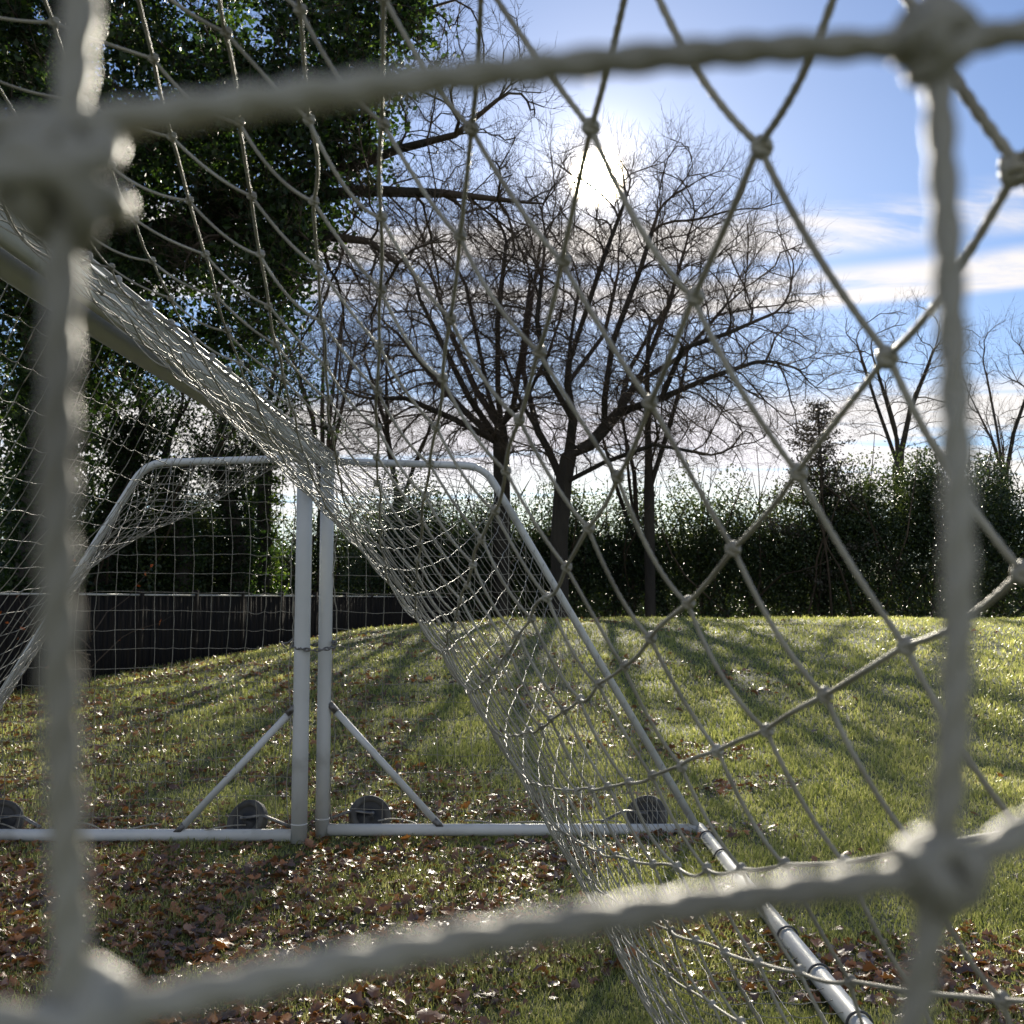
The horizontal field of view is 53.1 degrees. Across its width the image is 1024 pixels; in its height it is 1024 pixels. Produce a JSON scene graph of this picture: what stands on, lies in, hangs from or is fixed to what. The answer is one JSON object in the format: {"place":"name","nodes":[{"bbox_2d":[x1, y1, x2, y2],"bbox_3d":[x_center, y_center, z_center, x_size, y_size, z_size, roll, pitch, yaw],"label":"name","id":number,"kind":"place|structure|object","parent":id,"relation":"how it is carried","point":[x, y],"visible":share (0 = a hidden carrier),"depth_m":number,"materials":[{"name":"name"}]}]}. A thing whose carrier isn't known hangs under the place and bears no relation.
{"place":"outdoors","nodes":[
{"label":"outdoors","id":0,"kind":"place"},
{"bbox_2d":[0,604,1023,1023],"bbox_3d":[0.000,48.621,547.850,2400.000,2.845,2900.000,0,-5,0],"label":"field ground","id":1,"kind":"structure","parent":0,"point":[616,638],"depth_m":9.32,"materials":[{"name":"green plant"}]},
{"bbox_2d":[0,299,146,590],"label":"ivy clad tree","id":2,"kind":"object","parent":1,"relation":"on","point":[3,405],"visible":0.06,"depth_m":23.74,"materials":[{"name":"green plant"}]},
{"bbox_2d":[0,564,170,687],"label":"beech sapling","id":3,"kind":"object","parent":1,"relation":"on","point":[88,622],"visible":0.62,"depth_m":15.35,"materials":[{"name":"brown plant"}]},
{"bbox_2d":[0,452,189,593],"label":"evergreen shrub","id":4,"kind":"object","parent":1,"relation":"on","point":[153,557],"visible":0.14,"depth_m":26.57,"materials":[{"name":"green plant"}]},
{"bbox_2d":[7,280,201,595],"bbox_3d":[-10.392,-1.009,26.153,5.201,10.774,4.968,0,-5,0],"label":"ivy clad tree","id":5,"kind":"object","parent":1,"relation":"on","point":[120,462],"visible":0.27,"depth_m":25.87,"materials":[{"name":"green plant"}]},
{"bbox_2d":[3,484,281,594],"bbox_3d":[-10.480,1.386,29.785,6.698,5.345,5.726,5,-7,-43],"label":"evergreen shrub","id":6,"kind":"object","parent":1,"relation":"on","point":[203,523],"visible":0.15,"depth_m":29.63,"materials":[{"name":"green plant"}]},
{"bbox_2d":[0,247,312,843],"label":"football goal","id":7,"kind":"object","parent":1,"relation":"on","point":[248,820],"visible":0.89,"depth_m":6.34,"materials":[{"name":"white fabric"}]},
{"bbox_2d":[280,638,337,651],"bbox_3d":[-1.265,0.843,6.527,0.306,0.087,0.312,-4,-6,39],"label":"chain","id":8,"kind":"object","parent":7,"relation":"attached to","point":[334,642],"visible":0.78,"depth_m":6.47,"materials":[{"name":"metal"}]},
{"bbox_2d":[81,315,272,594],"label":"ivy clad tree","id":9,"kind":"object","parent":1,"relation":"on","point":[185,563],"visible":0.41,"depth_m":26.82,"materials":[{"name":"green plant"}]},
{"bbox_2d":[0,588,466,690],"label":"timber fence","id":10,"kind":"object","parent":1,"relation":"on","point":[241,607],"visible":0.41,"depth_m":19.90,"materials":[{"name":"brown wood"}]},
{"bbox_2d":[135,325,336,594],"bbox_3d":[-7.945,-0.675,28.986,6.116,10.520,4.300,0,-5,0],"label":"ivy clad tree","id":11,"kind":"object","parent":1,"relation":"on","point":[241,550],"visible":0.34,"depth_m":28.87,"materials":[{"name":"green plant"}]},
{"bbox_2d":[183,490,318,594],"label":"evergreen shrub","id":12,"kind":"object","parent":1,"relation":"on","point":[293,573],"visible":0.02,"depth_m":38.96,"materials":[{"name":"green plant"}]},
{"bbox_2d":[158,286,369,584],"bbox_3d":[-9.760,-1.910,38.966,7.932,14.445,7.131,-3,-6,32],"label":"bare tree","id":13,"kind":"object","parent":1,"relation":"on","point":[265,396],"visible":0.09,"depth_m":38.77,"materials":[{"name":"brown plant"}]},
{"bbox_2d":[209,296,351,596],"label":"ivy clad tree","id":14,"kind":"object","parent":1,"relation":"on","point":[269,587],"visible":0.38,"depth_m":30.94,"materials":[{"name":"green plant"}]},
{"bbox_2d":[0,0,598,592],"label":"ivy clad oak","id":15,"kind":"object","parent":1,"relation":"on","point":[150,160],"visible":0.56,"depth_m":16.62,"materials":[{"name":"green plant"}]},
{"bbox_2d":[237,487,388,595],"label":"evergreen shrub","id":16,"kind":"object","parent":1,"relation":"on","point":[314,586],"visible":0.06,"depth_m":39.50,"materials":[{"name":"green plant"}]},
{"bbox_2d":[207,245,435,595],"bbox_3d":[-7.642,-3.050,40.377,9.466,16.742,8.527,0,-5,0],"label":"bare tree","id":17,"kind":"object","parent":1,"relation":"on","point":[322,399],"visible":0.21,"depth_m":39.78,"materials":[{"name":"brown plant"}]},
{"bbox_2d":[281,476,486,595],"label":"evergreen shrub","id":18,"kind":"object","parent":1,"relation":"on","point":[315,530],"visible":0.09,"depth_m":39.55,"materials":[{"name":"green plant"}]},
{"bbox_2d":[298,285,491,595],"bbox_3d":[-4.540,-2.035,38.451,7.338,13.648,7.536,-4,-6,40],"label":"bare tree","id":19,"kind":"object","parent":1,"relation":"on","point":[385,416],"visible":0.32,"depth_m":38.03,"materials":[{"name":"brown plant"}]},
{"bbox_2d":[333,467,550,622],"bbox_3d":[-2.596,1.007,37.448,7.397,6.480,7.846,-4,-6,38],"label":"evergreen shrub","id":20,"kind":"object","parent":1,"relation":"on","point":[363,582],"visible":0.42,"depth_m":36.62,"materials":[{"name":"green plant"}]},
{"bbox_2d":[275,136,611,618],"bbox_3d":[-2.409,-4.187,37.271,13.562,18.175,11.988,0,-5,0],"label":"oak tree","id":21,"kind":"object","parent":1,"relation":"on","point":[498,476],"visible":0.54,"depth_m":36.37,"materials":[{"name":"brown plant"}]},
{"bbox_2d":[367,470,574,619],"bbox_3d":[-1.532,1.372,39.369,7.660,6.294,9.226,0,-5,0],"label":"evergreen shrub","id":22,"kind":"object","parent":1,"relation":"on","point":[525,524],"visible":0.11,"depth_m":38.49,"materials":[{"name":"green plant"}]},
{"bbox_2d":[397,474,622,621],"bbox_3d":[0.478,1.524,38.899,7.342,6.190,7.363,-2,-5,25],"label":"evergreen shrub","id":23,"kind":"object","parent":1,"relation":"on","point":[548,557],"visible":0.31,"depth_m":38.41,"materials":[{"name":"green plant"}]},
{"bbox_2d":[0,616,1023,1023],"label":"fallen leaves","id":24,"kind":"object","parent":1,"relation":"on","point":[354,1000],"visible":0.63,"depth_m":5.09,"materials":[{"name":"brown plant"}]},
{"bbox_2d":[0,0,1023,1023],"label":"football goal","id":25,"kind":"object","parent":1,"relation":"on","point":[63,201],"visible":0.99,"depth_m":0.14,"materials":[{"name":"white fabric"}]},
{"bbox_2d":[517,473,705,617],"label":"evergreen shrub","id":26,"kind":"object","parent":1,"relation":"on","point":[599,573],"visible":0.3,"depth_m":38.61,"materials":[{"name":"green plant"}]},
{"bbox_2d":[558,350,701,616],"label":"bare tree","id":27,"kind":"object","parent":1,"relation":"on","point":[632,499],"visible":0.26,"depth_m":39.05,"materials":[{"name":"brown plant"}]},
{"bbox_2d":[408,92,873,617],"bbox_3d":[3.896,-4.625,35.564,15.872,18.831,14.649,3,-6,-28],"label":"oak tree","id":28,"kind":"object","parent":1,"relation":"on","point":[564,470],"visible":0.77,"depth_m":34.09,"materials":[{"name":"brown plant"}]},
{"bbox_2d":[549,253,755,617],"bbox_3d":[4.868,-2.250,36.359,7.168,14.222,6.671,2,-5,-17],"label":"bare tree","id":29,"kind":"object","parent":1,"relation":"on","point":[649,565],"visible":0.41,"depth_m":36.23,"materials":[{"name":"brown plant"}]},
{"bbox_2d":[284,546,1023,618],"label":"wood","id":30,"kind":"object","parent":1,"relation":"on","point":[763,600],"depth_m":52.48,"materials":[{"name":"brown wood"}]},
{"bbox_2d":[574,474,766,618],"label":"evergreen shrub","id":31,"kind":"object","parent":1,"relation":"on","point":[630,552],"visible":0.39,"depth_m":38.61,"materials":[{"name":"green plant"}]},
{"bbox_2d":[636,460,831,618],"bbox_3d":[8.284,1.124,38.352,8.894,6.882,6.308,-3,-6,32],"label":"evergreen shrub","id":32,"kind":"object","parent":1,"relation":"on","point":[696,543],"visible":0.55,"depth_m":38.08,"materials":[{"name":"green plant"}]},
{"bbox_2d":[618,446,877,618],"bbox_3d":[9.889,1.034,39.354,11.478,7.166,5.904,0,-5,0],"label":"evergreen shrub","id":33,"kind":"object","parent":1,"relation":"on","point":[759,561],"visible":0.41,"depth_m":37.71,"materials":[{"name":"green plant"}]},
{"bbox_2d":[704,452,928,617],"bbox_3d":[11.938,1.157,37.807,7.589,6.790,6.211,-5,-7,43],"label":"evergreen shrub","id":34,"kind":"object","parent":1,"relation":"on","point":[800,544],"visible":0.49,"depth_m":37.07,"materials":[{"name":"green plant"}]},
{"bbox_2d":[718,398,915,616],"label":"conifer","id":35,"kind":"object","parent":1,"relation":"on","point":[834,467],"visible":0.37,"depth_m":37.64,"materials":[{"name":"green plant"}]},
{"bbox_2d":[772,428,1023,618],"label":"evergreen shrub","id":36,"kind":"object","parent":1,"relation":"on","point":[936,516],"visible":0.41,"depth_m":36.15,"materials":[{"name":"green plant"}]},
{"bbox_2d":[805,287,1000,609],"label":"bare tree","id":37,"kind":"object","parent":1,"relation":"on","point":[894,427],"visible":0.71,"depth_m":44.84,"materials":[{"name":"brown plant"}]},
{"bbox_2d":[798,430,1011,617],"bbox_3d":[13.083,0.818,37.741,10.005,7.482,6.816,2,-5,-27],"label":"evergreen shrub","id":38,"kind":"object","parent":1,"relation":"on","point":[870,525],"visible":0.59,"depth_m":36.34,"materials":[{"name":"green plant"}]},
{"bbox_2d":[917,435,1023,617],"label":"evergreen shrub","id":39,"kind":"object","parent":1,"relation":"on","point":[1002,510],"visible":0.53,"depth_m":35.51,"materials":[{"name":"green plant"}]},
{"bbox_2d":[920,302,1023,615],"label":"bare tree","id":40,"kind":"object","parent":1,"relation":"on","point":[1011,438],"visible":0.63,"depth_m":43.09,"materials":[{"name":"brown plant"}]},
{"bbox_2d":[0,0,1023,599],"label":"sky","id":41,"kind":"structure","parent":0,"point":[858,126],"materials":[{"name":"blue"}]}
]}

